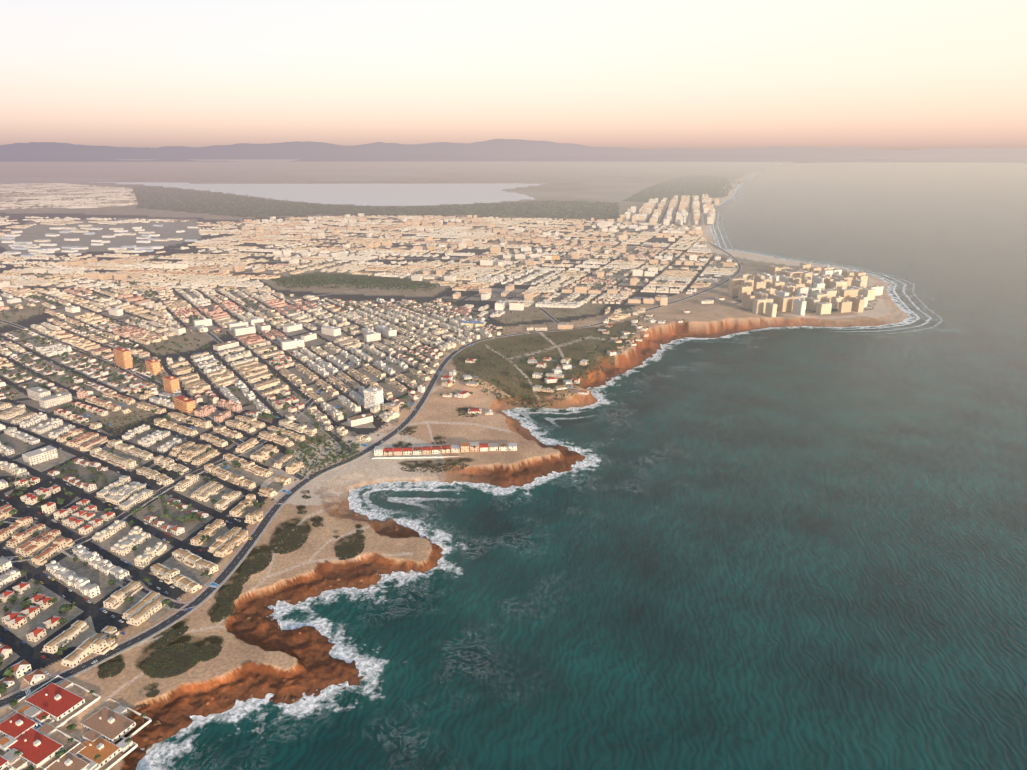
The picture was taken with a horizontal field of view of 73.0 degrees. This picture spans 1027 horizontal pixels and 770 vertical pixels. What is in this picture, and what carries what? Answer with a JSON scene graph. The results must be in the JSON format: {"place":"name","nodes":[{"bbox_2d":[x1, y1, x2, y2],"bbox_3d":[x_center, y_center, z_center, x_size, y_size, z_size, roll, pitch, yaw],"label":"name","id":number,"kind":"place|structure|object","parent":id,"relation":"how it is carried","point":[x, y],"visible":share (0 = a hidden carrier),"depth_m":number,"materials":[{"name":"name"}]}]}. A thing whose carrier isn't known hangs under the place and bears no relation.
{"place":"outdoors","nodes":[
{"label":"outdoors","id":0,"kind":"place"},
{"bbox_2d":[90,182,539,205],"bbox_3d":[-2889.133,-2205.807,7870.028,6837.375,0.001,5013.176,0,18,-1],"label":"lagoon water","id":1,"kind":"structure","parent":0,"point":[399,194],"depth_m":7482.05,"materials":[{"name":"grey liquid"}]},
{"bbox_2d":[0,242,741,709],"bbox_3d":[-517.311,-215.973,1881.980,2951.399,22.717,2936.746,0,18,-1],"label":"coast road","id":2,"kind":"structure","parent":0,"point":[224,574],"depth_m":823.89,"materials":[{"name":"grey asphalt"}]},
{"bbox_2d":[35,244,732,680],"bbox_3d":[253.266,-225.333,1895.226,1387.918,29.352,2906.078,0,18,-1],"label":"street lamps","id":3,"kind":"object","parent":2,"relation":"on","point":[403,420],"visible":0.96,"depth_m":902.61,"materials":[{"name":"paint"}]},
{"bbox_2d":[0,159,909,769],"bbox_3d":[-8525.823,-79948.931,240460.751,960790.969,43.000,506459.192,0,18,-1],"label":"terrain","id":4,"kind":"structure","parent":0,"point":[260,655],"depth_m":1164.39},
{"bbox_2d":[0,175,739,769],"bbox_3d":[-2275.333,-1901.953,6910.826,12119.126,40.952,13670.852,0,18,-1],"label":"vegetation","id":5,"kind":"object","parent":4,"relation":"on","point":[176,661],"visible":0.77,"depth_m":1412.96,"materials":[{"name":"green plant"}]},
{"bbox_2d":[0,186,879,729],"bbox_3d":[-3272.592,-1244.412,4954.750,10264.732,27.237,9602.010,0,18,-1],"label":"streets","id":6,"kind":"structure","parent":4,"relation":"on","point":[78,566],"depth_m":1162.46,"materials":[{"name":"grey asphalt"}]},
{"bbox_2d":[0,186,873,677],"bbox_3d":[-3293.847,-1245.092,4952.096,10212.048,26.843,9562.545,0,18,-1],"label":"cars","id":7,"kind":"object","parent":6,"relation":"on","point":[250,386],"visible":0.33,"depth_m":1358.26,"materials":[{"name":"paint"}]},
{"bbox_2d":[0,183,883,769],"bbox_3d":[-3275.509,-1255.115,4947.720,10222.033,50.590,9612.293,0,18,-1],"label":"town buildings","id":8,"kind":"structure","parent":4,"relation":"on","point":[782,289],"depth_m":1583.90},
{"bbox_2d":[0,301,709,768],"bbox_3d":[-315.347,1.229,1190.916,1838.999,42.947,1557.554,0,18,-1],"label":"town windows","id":9,"kind":"structure","parent":8,"relation":"attached to","point":[152,493],"depth_m":886.02,"materials":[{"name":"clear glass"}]},
{"bbox_2d":[143,163,882,750],"bbox_3d":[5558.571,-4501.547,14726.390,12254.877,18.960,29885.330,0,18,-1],"label":"rocks","id":10,"kind":"object","parent":4,"relation":"on","point":[225,699],"visible":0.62,"depth_m":647.18,"materials":[{"name":"brown stone"}]},
{"bbox_2d":[0,144,1026,159],"bbox_3d":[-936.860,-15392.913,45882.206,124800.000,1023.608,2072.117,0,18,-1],"label":"mountain ridge","id":11,"kind":"structure","parent":0,"point":[25,150],"depth_m":45427.32,"materials":[{"name":"grey stone"}]},
{"bbox_2d":[0,154,1026,161],"bbox_3d":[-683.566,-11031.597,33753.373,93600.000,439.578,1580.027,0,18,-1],"label":"hills","id":12,"kind":"structure","parent":0,"point":[683,158],"depth_m":33334.71,"materials":[{"name":"grey"}]},
{"bbox_2d":[0,0,1026,149],"label":"sky","id":13,"kind":"structure","parent":0,"point":[638,74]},
{"bbox_2d":[6,139,1026,156],"bbox_3d":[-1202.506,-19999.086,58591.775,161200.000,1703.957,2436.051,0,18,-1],"label":"mountain ridge","id":14,"kind":"structure","parent":0,"point":[513,147],"depth_m":57629.43,"materials":[{"name":"grey stone"}]},
{"bbox_2d":[136,160,1026,769],"bbox_3d":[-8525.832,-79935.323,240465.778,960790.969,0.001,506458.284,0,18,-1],"label":"sea","id":15,"kind":"structure","parent":0,"point":[788,548],"depth_m":728.42,"materials":[{"name":"teal liquid"}]}
]}

